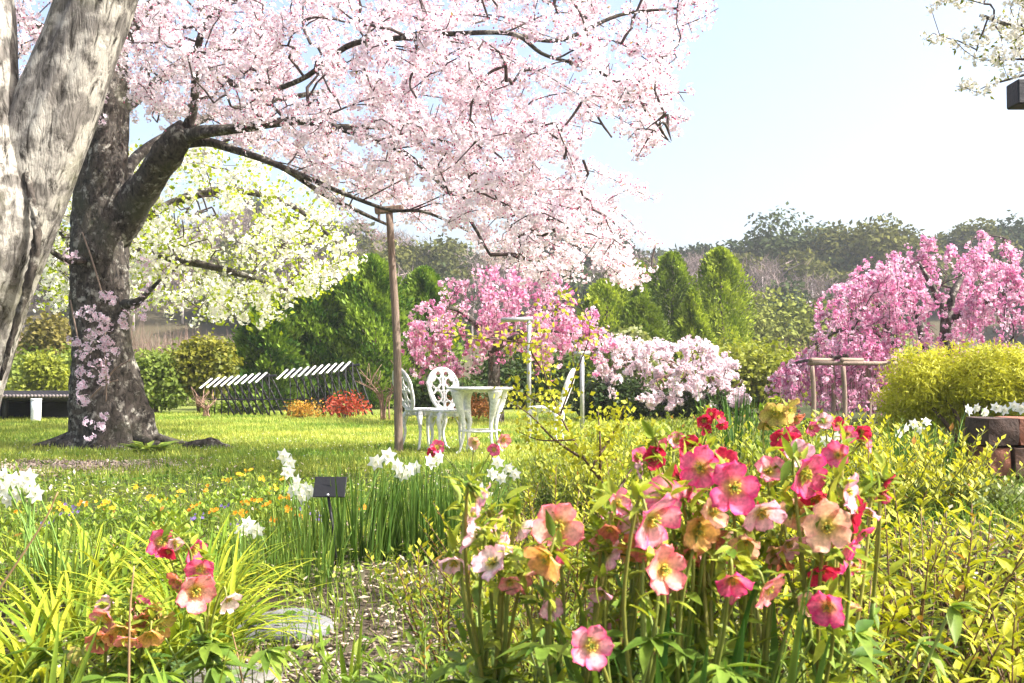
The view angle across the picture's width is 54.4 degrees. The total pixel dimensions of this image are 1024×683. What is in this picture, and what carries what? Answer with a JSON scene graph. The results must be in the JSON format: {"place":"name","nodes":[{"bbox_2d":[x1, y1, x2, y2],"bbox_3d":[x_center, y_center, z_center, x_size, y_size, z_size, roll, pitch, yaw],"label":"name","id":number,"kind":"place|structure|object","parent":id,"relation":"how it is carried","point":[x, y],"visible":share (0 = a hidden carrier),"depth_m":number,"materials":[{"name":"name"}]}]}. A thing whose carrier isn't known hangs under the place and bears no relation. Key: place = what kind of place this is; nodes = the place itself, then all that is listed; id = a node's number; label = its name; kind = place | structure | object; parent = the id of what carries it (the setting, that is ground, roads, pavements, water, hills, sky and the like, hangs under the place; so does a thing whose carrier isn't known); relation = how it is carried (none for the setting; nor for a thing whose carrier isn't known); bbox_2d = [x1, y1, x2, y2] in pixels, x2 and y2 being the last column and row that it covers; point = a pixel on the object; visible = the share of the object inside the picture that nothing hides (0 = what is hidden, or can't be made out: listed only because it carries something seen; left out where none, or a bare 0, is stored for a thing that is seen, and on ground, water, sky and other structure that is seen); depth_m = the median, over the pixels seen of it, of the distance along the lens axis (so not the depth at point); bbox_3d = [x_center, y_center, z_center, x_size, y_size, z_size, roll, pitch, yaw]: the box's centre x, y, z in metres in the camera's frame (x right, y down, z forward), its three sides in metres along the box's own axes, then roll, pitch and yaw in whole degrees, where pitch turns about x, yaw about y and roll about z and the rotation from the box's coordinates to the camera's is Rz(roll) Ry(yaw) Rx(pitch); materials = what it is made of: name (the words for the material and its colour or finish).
{"place":"outdoors","nodes":[
{"label":"outdoors","id":0,"kind":"place"},
{"bbox_2d":[0,282,1023,682],"bbox_3d":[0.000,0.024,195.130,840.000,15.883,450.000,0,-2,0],"label":"ground","id":1,"kind":"structure","parent":0,"point":[158,320],"depth_m":6.83,"materials":[{"name":"plant"}]},
{"bbox_2d":[0,391,68,418],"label":"bench","id":2,"kind":"object","parent":1,"relation":"on","point":[18,404],"visible":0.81,"depth_m":19.50,"materials":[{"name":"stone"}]},
{"bbox_2d":[4,349,69,390],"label":"lime shrub","id":3,"kind":"object","parent":1,"relation":"on","point":[42,372],"visible":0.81,"depth_m":24.61,"materials":[{"name":"yellow plant"}]},
{"bbox_2d":[16,308,70,356],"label":"ochre shrub","id":4,"kind":"object","parent":1,"relation":"on","point":[45,333],"visible":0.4,"depth_m":30.69,"materials":[{"name":"yellow plant"}]},
{"bbox_2d":[0,463,106,610],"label":"daffodil","id":5,"kind":"object","parent":1,"relation":"on","point":[25,480],"visible":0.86,"depth_m":3.48,"materials":[{"name":"green plant"}]},
{"bbox_2d":[0,0,138,405],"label":"pale barked tree","id":6,"kind":"object","parent":1,"relation":"on","point":[52,99],"visible":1,"depth_m":4.40,"materials":[{"name":"grey plant"}]},
{"bbox_2d":[0,500,145,544],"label":"green clump","id":7,"kind":"object","parent":1,"relation":"on","point":[63,516],"visible":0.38,"depth_m":4.99,"materials":[{"name":"green plant"}]},
{"bbox_2d":[0,505,172,607],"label":"daylily","id":8,"kind":"object","parent":1,"relation":"on","point":[111,554],"visible":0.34,"depth_m":3.63,"materials":[{"name":"green plant"}]},
{"bbox_2d":[0,548,180,649],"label":"daylily","id":9,"kind":"object","parent":1,"relation":"on","point":[28,615],"visible":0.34,"depth_m":3.02,"materials":[{"name":"green plant"}]},
{"bbox_2d":[0,570,224,682],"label":"daylily","id":10,"kind":"object","parent":1,"relation":"on","point":[42,628],"visible":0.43,"depth_m":2.59,"materials":[{"name":"green plant"}]},
{"bbox_2d":[0,519,230,582],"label":"green clump","id":11,"kind":"object","parent":1,"relation":"on","point":[117,540],"visible":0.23,"depth_m":3.96,"materials":[{"name":"green plant"}]},
{"bbox_2d":[0,578,243,682],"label":"hellebore","id":12,"kind":"object","parent":1,"relation":"on","point":[146,614],"visible":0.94,"depth_m":2.30,"materials":[{"name":"green plant"}]},
{"bbox_2d":[4,337,245,404],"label":"green hedge","id":13,"kind":"object","parent":1,"relation":"on","point":[15,371],"visible":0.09,"depth_m":28.53,"materials":[{"name":"green plant"}]},
{"bbox_2d":[73,491,228,531],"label":"green clump","id":14,"kind":"object","parent":1,"relation":"on","point":[149,514],"visible":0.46,"depth_m":5.30,"materials":[{"name":"green plant"}]},
{"bbox_2d":[137,351,191,412],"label":"green shrub","id":15,"kind":"object","parent":1,"relation":"on","point":[157,379],"visible":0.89,"depth_m":22.27,"materials":[{"name":"green plant"}]},
{"bbox_2d":[13,530,326,668],"bbox_3d":[-0.963,0.748,2.950,0.888,0.357,0.834,0,-2,0],"label":"daylily","id":16,"kind":"object","parent":1,"relation":"on","point":[174,608],"visible":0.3,"depth_m":2.97,"materials":[{"name":"green plant"}]},
{"bbox_2d":[50,509,296,566],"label":"green clump","id":17,"kind":"object","parent":1,"relation":"on","point":[172,513],"visible":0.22,"depth_m":4.37,"materials":[{"name":"green plant"}]},
{"bbox_2d":[24,528,326,682],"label":"daylily","id":18,"kind":"object","parent":1,"relation":"on","point":[185,627],"visible":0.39,"depth_m":2.82,"materials":[{"name":"green plant"}]},
{"bbox_2d":[71,512,313,601],"bbox_3d":[-1.101,0.799,3.567,0.827,0.346,0.798,0,-2,0],"label":"daylily","id":19,"kind":"object","parent":1,"relation":"on","point":[220,550],"visible":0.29,"depth_m":3.63,"materials":[{"name":"green plant"}]},
{"bbox_2d":[30,133,367,334],"bbox_3d":[-5.239,-1.068,15.429,6.343,5.083,4.673,0,-2,0],"label":"white blossom tree","id":20,"kind":"object","parent":1,"relation":"on","point":[231,194],"visible":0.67,"depth_m":14.83,"materials":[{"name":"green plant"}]},
{"bbox_2d":[61,543,337,646],"bbox_3d":[-0.995,0.792,3.136,0.801,0.307,0.783,1,-2,-32],"label":"daylily","id":21,"kind":"object","parent":1,"relation":"on","point":[163,595],"visible":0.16,"depth_m":3.15,"materials":[{"name":"green plant"}]},
{"bbox_2d":[166,331,243,412],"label":"round tree","id":22,"kind":"object","parent":1,"relation":"on","point":[201,361],"visible":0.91,"depth_m":22.61,"materials":[{"name":"yellow plant"}]},
{"bbox_2d":[109,509,302,682],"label":"hellebore","id":23,"kind":"object","parent":1,"relation":"on","point":[196,591],"visible":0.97,"depth_m":2.35,"materials":[{"name":"pink plant"}]},
{"bbox_2d":[162,483,310,522],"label":"green clump","id":24,"kind":"object","parent":1,"relation":"on","point":[239,491],"visible":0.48,"depth_m":5.58,"materials":[{"name":"green plant"}]},
{"bbox_2d":[199,372,289,416],"bbox_3d":[-5.468,1.091,20.410,1.756,0.926,0.488,0,-2,0],"label":"slatted arbour","id":25,"kind":"object","parent":1,"relation":"on","point":[244,379],"visible":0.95,"depth_m":20.58,"materials":[{"name":"white paint"}]},
{"bbox_2d":[204,507,300,585],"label":"daffodil","id":26,"kind":"object","parent":1,"relation":"on","point":[255,530],"visible":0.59,"depth_m":3.90,"materials":[{"name":"green plant"}]},
{"bbox_2d":[224,295,320,409],"bbox_3d":[-6.191,0.352,24.895,2.604,3.125,2.573,-1,-2,29],"label":"evergreen tree","id":27,"kind":"object","parent":1,"relation":"on","point":[258,351],"visible":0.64,"depth_m":24.52,"materials":[{"name":"green plant"}]},
{"bbox_2d":[235,608,333,643],"bbox_3d":[-0.747,0.921,3.188,0.363,0.078,0.308,0,-2,0],"label":"stepping stone","id":28,"kind":"object","parent":1,"relation":"on","point":[326,620],"visible":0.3,"depth_m":3.11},
{"bbox_2d":[251,512,347,592],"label":"daffodil","id":29,"kind":"object","parent":1,"relation":"on","point":[324,551],"visible":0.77,"depth_m":3.85,"materials":[{"name":"green plant"}]},
{"bbox_2d":[263,448,342,562],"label":"daffodil","id":30,"kind":"object","parent":1,"relation":"on","point":[302,493],"visible":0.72,"depth_m":4.39,"materials":[{"name":"green plant"}]},
{"bbox_2d":[272,276,367,408],"bbox_3d":[-5.151,0.064,25.990,2.776,3.784,2.820,1,-2,-28],"label":"evergreen tree","id":31,"kind":"object","parent":1,"relation":"on","point":[315,316],"visible":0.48,"depth_m":25.36,"materials":[{"name":"green plant"}]},
{"bbox_2d":[276,361,373,416],"bbox_3d":[-3.823,0.976,20.414,1.922,1.150,0.488,0,-2,0],"label":"slatted arbour","id":32,"kind":"object","parent":1,"relation":"on","point":[307,371],"visible":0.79,"depth_m":20.59,"materials":[{"name":"white paint"}]},
{"bbox_2d":[307,447,417,567],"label":"daffodil","id":33,"kind":"object","parent":1,"relation":"on","point":[387,457],"visible":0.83,"depth_m":4.29,"materials":[{"name":"green plant"}]},
{"bbox_2d":[15,0,718,449],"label":"cherry tree","id":34,"kind":"object","parent":1,"relation":"on","point":[115,196],"visible":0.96,"depth_m":9.41,"materials":[{"name":"pink plant"}]},
{"bbox_2d":[314,252,425,408],"bbox_3d":[-3.643,-0.199,26.096,3.075,4.305,3.232,0,-2,0],"label":"evergreen tree","id":35,"kind":"object","parent":1,"relation":"on","point":[358,310],"visible":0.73,"depth_m":25.45,"materials":[{"name":"green plant"}]},
{"bbox_2d":[284,609,489,682],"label":"leafy plant","id":36,"kind":"object","parent":1,"relation":"on","point":[380,651],"visible":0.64,"depth_m":2.22,"materials":[{"name":"green plant"}]},
{"bbox_2d":[374,204,403,451],"bbox_3d":[-1.323,-0.090,10.710,0.321,2.774,0.096,0,-2,0],"label":"prop pole","id":37,"kind":"object","parent":1,"relation":"on","point":[398,415],"visible":0.89,"depth_m":10.68,"materials":[{"name":"brown wood"}]},
{"bbox_2d":[367,450,470,561],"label":"daffodil","id":38,"kind":"object","parent":1,"relation":"on","point":[415,512],"visible":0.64,"depth_m":4.41,"materials":[{"name":"green plant"}]},
{"bbox_2d":[392,369,449,450],"bbox_3d":[-1.043,0.750,11.136,0.581,0.928,0.451,2,-3,-38],"label":"garden chair","id":39,"kind":"object","parent":1,"relation":"on","point":[418,413],"visible":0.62,"depth_m":11.01,"materials":[{"name":"white paint"}]},
{"bbox_2d":[380,264,470,388],"bbox_3d":[-2.448,-0.059,27.087,2.686,4.110,2.953,0,-2,0],"label":"evergreen tree","id":40,"kind":"object","parent":1,"relation":"on","point":[421,282],"visible":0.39,"depth_m":26.68,"materials":[{"name":"green plant"}]},
{"bbox_2d":[390,369,487,413],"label":"dark shrub","id":41,"kind":"object","parent":1,"relation":"on","point":[422,399],"visible":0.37,"depth_m":20.70,"materials":[{"name":"green plant"}]},
{"bbox_2d":[426,367,472,452],"bbox_3d":[-0.695,0.738,10.847,0.450,0.928,0.582,1,-2,-20],"label":"garden chair","id":42,"kind":"object","parent":1,"relation":"on","point":[440,412],"visible":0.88,"depth_m":10.96,"materials":[{"name":"white paint"}]},
{"bbox_2d":[415,455,520,562],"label":"daffodil","id":43,"kind":"object","parent":1,"relation":"on","point":[492,473],"visible":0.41,"depth_m":4.32,"materials":[{"name":"green plant"}]},
{"bbox_2d":[427,430,522,512],"bbox_3d":[-0.200,0.755,5.562,0.524,0.545,0.442,0,-2,0],"label":"hellebore","id":44,"kind":"object","parent":1,"relation":"on","point":[493,449],"visible":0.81,"depth_m":5.39,"materials":[{"name":"pink plant"}]},
{"bbox_2d":[365,530,587,678],"bbox_3d":[-0.068,0.683,2.506,0.452,0.437,0.539,1,-2,-31],"label":"fine shrub","id":45,"kind":"object","parent":1,"relation":"on","point":[439,624],"visible":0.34,"depth_m":2.51,"materials":[{"name":"green plant"}]},
{"bbox_2d":[446,387,512,453],"bbox_3d":[-0.340,0.841,10.576,0.718,0.715,0.718,0,-2,0],"label":"garden table","id":46,"kind":"object","parent":1,"relation":"on","point":[461,396],"visible":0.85,"depth_m":10.39,"materials":[{"name":"white paint"}]},
{"bbox_2d":[0,410,964,485],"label":"lawn grass","id":47,"kind":"structure","parent":1,"relation":"on","point":[37,430],"depth_m":12.38,"materials":[{"name":"plant"}]},
{"bbox_2d":[355,462,618,682],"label":"hellebore","id":48,"kind":"object","parent":1,"relation":"on","point":[488,562],"visible":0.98,"depth_m":1.56,"materials":[{"name":"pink plant"}]},
{"bbox_2d":[401,260,618,422],"bbox_3d":[-0.144,-0.056,17.491,3.995,3.025,3.245,0,-2,0],"label":"weeping cherry","id":49,"kind":"object","parent":1,"relation":"on","point":[494,314],"visible":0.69,"depth_m":16.90,"materials":[{"name":"pink plant"}]},
{"bbox_2d":[0,443,1023,682],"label":"ground cover","id":50,"kind":"object","parent":1,"relation":"on","point":[154,479],"visible":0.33,"depth_m":4.44,"materials":[{"name":"green plant"}]},
{"bbox_2d":[0,457,1023,682],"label":"bark chippings","id":51,"kind":"object","parent":1,"relation":"on","point":[33,463],"visible":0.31,"depth_m":3.45,"materials":[{"name":"wood"}]},
{"bbox_2d":[413,464,629,647],"bbox_3d":[0.022,0.643,3.026,0.806,0.536,0.629,1,-2,-30],"label":"fine shrub","id":52,"kind":"object","parent":1,"relation":"on","point":[577,549],"visible":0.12,"depth_m":3.02,"materials":[{"name":"green plant"}]},
{"bbox_2d":[23,196,1023,342],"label":"woods","id":53,"kind":"object","parent":1,"relation":"on","point":[806,275],"visible":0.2,"depth_m":86.54,"materials":[{"name":"green plant"}]},
{"bbox_2d":[466,339,596,408],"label":"dark hedge","id":54,"kind":"object","parent":1,"relation":"on","point":[518,367],"visible":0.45,"depth_m":25.48,"materials":[{"name":"green plant"}]},
{"bbox_2d":[418,519,659,682],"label":"fine shrub","id":55,"kind":"object","parent":1,"relation":"on","point":[448,583],"visible":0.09,"depth_m":2.30,"materials":[{"name":"green plant"}]},
{"bbox_2d":[425,287,664,559],"bbox_3d":[0.115,0.289,3.580,0.879,0.996,0.265,0,-2,-13],"label":"arching shrub","id":56,"kind":"object","parent":1,"relation":"on","point":[599,456],"visible":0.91,"depth_m":3.59,"materials":[{"name":"yellow plant"}]},
{"bbox_2d":[506,426,613,518],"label":"bed plant","id":57,"kind":"object","parent":1,"relation":"on","point":[533,481],"visible":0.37,"depth_m":5.56,"materials":[{"name":"green plant"}]},
{"bbox_2d":[536,420,647,538],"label":"bed plant","id":58,"kind":"object","parent":1,"relation":"on","point":[577,480],"visible":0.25,"depth_m":4.93,"materials":[{"name":"green plant"}]},
{"bbox_2d":[426,475,763,682],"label":"hellebore","id":59,"kind":"object","parent":1,"relation":"on","point":[559,528],"visible":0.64,"depth_m":1.52,"materials":[{"name":"green plant"}]},
{"bbox_2d":[564,277,637,385],"bbox_3d":[2.823,0.089,28.995,3.094,3.960,2.957,0,-2,0],"label":"conifer","id":60,"kind":"object","parent":1,"relation":"on","point":[608,297],"visible":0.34,"depth_m":28.65,"materials":[{"name":"green plant"}]},
{"bbox_2d":[569,370,661,420],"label":"dark shrub","id":61,"kind":"object","parent":1,"relation":"on","point":[628,390],"visible":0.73,"depth_m":18.21,"materials":[{"name":"green plant"}]},
{"bbox_2d":[603,295,678,392],"bbox_3d":[3.391,0.369,26.055,2.385,3.193,2.209,0,-2,0],"label":"conifer","id":62,"kind":"object","parent":1,"relation":"on","point":[647,318],"visible":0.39,"depth_m":25.75,"materials":[{"name":"green plant"}]},
{"bbox_2d":[645,250,696,383],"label":"conifer","id":63,"kind":"object","parent":1,"relation":"on","point":[670,267],"visible":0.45,"depth_m":30.75,"materials":[{"name":"green plant"}]},
{"bbox_2d":[591,333,751,419],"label":"blossoming shrub","id":64,"kind":"object","parent":1,"relation":"on","point":[718,366],"visible":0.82,"depth_m":18.53,"materials":[{"name":"white plant"}]},
{"bbox_2d":[557,568,801,682],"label":"broad blade plant","id":65,"kind":"object","parent":1,"relation":"on","point":[703,675],"visible":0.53,"depth_m":1.51,"materials":[{"name":"green plant"}]},
{"bbox_2d":[668,287,717,385],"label":"conifer","id":66,"kind":"object","parent":1,"relation":"on","point":[690,314],"visible":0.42,"depth_m":26.81,"materials":[{"name":"green plant"}]},
{"bbox_2d":[641,384,745,419],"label":"dark shrub","id":67,"kind":"object","parent":1,"relation":"on","point":[690,402],"visible":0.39,"depth_m":18.65,"materials":[{"name":"green plant"}]},
{"bbox_2d":[555,462,851,682],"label":"hellebore","id":68,"kind":"object","parent":1,"relation":"on","point":[657,554],"visible":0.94,"depth_m":1.48,"materials":[{"name":"pink plant"}]},
{"bbox_2d":[690,246,759,351],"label":"conifer","id":69,"kind":"object","parent":1,"relation":"on","point":[717,276],"visible":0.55,"depth_m":29.68,"materials":[{"name":"green plant"}]},
{"bbox_2d":[627,420,827,679],"bbox_3d":[0.487,0.535,2.224,0.490,0.737,0.464,0,-2,0],"label":"hellebore","id":70,"kind":"object","parent":1,"relation":"on","point":[652,458],"visible":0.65,"depth_m":2.07,"materials":[{"name":"pink plant"}]},
{"bbox_2d":[668,420,790,521],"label":"bed plant","id":71,"kind":"object","parent":1,"relation":"on","point":[748,455],"visible":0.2,"depth_m":4.90,"materials":[{"name":"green plant"}]},
{"bbox_2d":[693,386,781,469],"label":"daffodil","id":72,"kind":"object","parent":1,"relation":"on","point":[728,417],"visible":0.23,"depth_m":5.18,"materials":[{"name":"green plant"}]},
{"bbox_2d":[615,563,860,682],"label":"broad blade plant","id":73,"kind":"object","parent":1,"relation":"on","point":[792,670],"visible":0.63,"depth_m":1.42,"materials":[{"name":"green plant"}]},
{"bbox_2d":[663,329,816,415],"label":"lime hedge","id":74,"kind":"object","parent":1,"relation":"on","point":[759,366],"visible":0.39,"depth_m":21.32,"materials":[{"name":"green plant"}]},
{"bbox_2d":[681,465,812,672],"bbox_3d":[0.638,0.614,2.726,0.499,0.550,0.691,1,-2,-24],"label":"leafy shrub","id":75,"kind":"object","parent":1,"relation":"on","point":[777,604],"visible":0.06,"depth_m":2.68,"materials":[{"name":"green plant"}]},
{"bbox_2d":[609,431,890,682],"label":"hellebore","id":76,"kind":"object","parent":1,"relation":"on","point":[737,489],"visible":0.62,"depth_m":1.60,"materials":[{"name":"pink plant"}]},
{"bbox_2d":[727,395,804,576],"bbox_3d":[0.893,0.545,3.596,0.541,0.713,0.747,-1,-3,35],"label":"hellebore","id":77,"kind":"object","parent":1,"relation":"on","point":[773,414],"visible":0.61,"depth_m":3.40,"materials":[{"name":"yellow plant"}]},
{"bbox_2d":[667,287,915,356],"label":"bushy tree","id":78,"kind":"object","parent":1,"relation":"on","point":[775,324],"visible":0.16,"depth_m":50.73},
{"bbox_2d":[732,201,875,270],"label":"hillside tree","id":79,"kind":"object","parent":1,"relation":"on","point":[766,243],"visible":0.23,"depth_m":96.81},
{"bbox_2d":[763,408,872,573],"bbox_3d":[1.043,0.551,3.533,0.394,0.648,0.576,0,-2,0],"label":"hellebore","id":80,"kind":"object","parent":1,"relation":"on","point":[825,421],"visible":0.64,"depth_m":3.32,"materials":[{"name":"pink plant"}]},
{"bbox_2d":[692,421,986,682],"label":"hellebore","id":81,"kind":"object","parent":1,"relation":"on","point":[833,526],"visible":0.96,"depth_m":1.59,"materials":[{"name":"pink plant"}]},
{"bbox_2d":[779,449,903,682],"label":"hellebore","id":82,"kind":"object","parent":1,"relation":"on","point":[882,495],"visible":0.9,"depth_m":1.80,"materials":[{"name":"green plant"}]},
{"bbox_2d":[807,358,903,425],"bbox_3d":[5.286,0.821,15.077,1.171,1.180,2.691,-1,-2,26],"label":"wooden frame","id":83,"kind":"object","parent":1,"relation":"on","point":[833,362],"visible":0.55,"depth_m":14.17,"materials":[{"name":"brown wood"}]},
{"bbox_2d":[756,435,965,627],"bbox_3d":[0.967,0.565,2.973,0.725,0.553,0.775,0,-2,0],"label":"leafy shrub","id":84,"kind":"object","parent":1,"relation":"on","point":[919,501],"visible":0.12,"depth_m":2.86,"materials":[{"name":"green plant"}]},
{"bbox_2d":[714,562,1023,682],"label":"leafy shrub","id":85,"kind":"object","parent":1,"relation":"on","point":[960,665],"visible":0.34,"depth_m":1.92,"materials":[{"name":"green plant"}]},
{"bbox_2d":[736,461,1023,682],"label":"leafy shrub","id":86,"kind":"object","parent":1,"relation":"on","point":[1010,567],"visible":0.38,"depth_m":2.33,"materials":[{"name":"yellow plant"}]},
{"bbox_2d":[797,212,963,311],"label":"hillside tree","id":87,"kind":"object","parent":1,"relation":"on","point":[871,240],"visible":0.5,"depth_m":92.60,"materials":[{"name":"plant"}]},
{"bbox_2d":[795,428,988,529],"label":"bed plant","id":88,"kind":"object","parent":1,"relation":"on","point":[899,467],"visible":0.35,"depth_m":4.08,"materials":[{"name":"yellow plant"}]},
{"bbox_2d":[763,230,1023,423],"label":"weeping cherry","id":89,"kind":"object","parent":1,"relation":"on","point":[961,313],"visible":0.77,"depth_m":16.48,"materials":[{"name":"pink plant"}]},
{"bbox_2d":[862,416,955,496],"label":"daffodil","id":90,"kind":"object","parent":1,"relation":"on","point":[914,422],"visible":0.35,"depth_m":5.17,"materials":[{"name":"green plant"}]},
{"bbox_2d":[840,498,1023,631],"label":"leafy shrub","id":91,"kind":"object","parent":1,"relation":"on","point":[985,519],"visible":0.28,"depth_m":2.77,"materials":[{"name":"yellow plant"}]},
{"bbox_2d":[861,550,1023,682],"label":"leafy shrub","id":92,"kind":"object","parent":1,"relation":"on","point":[966,624],"visible":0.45,"depth_m":2.22,"materials":[{"name":"yellow plant"}]},
{"bbox_2d":[866,505,1023,580],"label":"leafy shrub","id":93,"kind":"object","parent":1,"relation":"on","point":[1010,542],"visible":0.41,"depth_m":3.26,"materials":[{"name":"yellow plant"}]},
{"bbox_2d":[869,337,1023,447],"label":"golden bush","id":94,"kind":"object","parent":1,"relation":"on","point":[930,387],"visible":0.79,"depth_m":8.77,"materials":[{"name":"yellow plant"}]},
{"bbox_2d":[873,573,1023,682],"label":"leafy shrub","id":95,"kind":"object","parent":1,"relation":"on","point":[1014,673],"visible":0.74,"depth_m":2.01,"materials":[{"name":"yellow plant"}]},
{"bbox_2d":[887,419,1023,517],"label":"bed plant","id":96,"kind":"object","parent":1,"relation":"on","point":[978,469],"visible":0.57,"depth_m":4.29,"materials":[{"name":"yellow plant"}]},
{"bbox_2d":[918,470,1023,517],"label":"bed plant","id":97,"kind":"object","parent":1,"relation":"on","point":[1004,491],"visible":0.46,"depth_m":4.24,"materials":[{"name":"green plant"}]},
{"bbox_2d":[920,0,1023,99],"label":"white blossom tree","id":98,"kind":"object","parent":1,"relation":"on","point":[1014,27],"visible":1,"depth_m":7.26,"materials":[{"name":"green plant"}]},
{"bbox_2d":[933,217,1022,281],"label":"hillside tree","id":99,"kind":"object","parent":1,"relation":"on","point":[963,234],"visible":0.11,"depth_m":103.20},
{"bbox_2d":[964,416,1023,486],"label":"stone wall","id":100,"kind":"structure","parent":1,"relation":"on","point":[1010,427],"depth_m":5.55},
{"bbox_2d":[15,0,1023,298],"label":"sky","id":101,"kind":"structure","parent":0,"point":[834,110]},
{"bbox_2d":[532,562,717,682],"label":"flower stems","id":102,"kind":"object","parent":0,"point":[571,666],"visible":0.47,"depth_m":1.53,"materials":[{"name":"green plant"}]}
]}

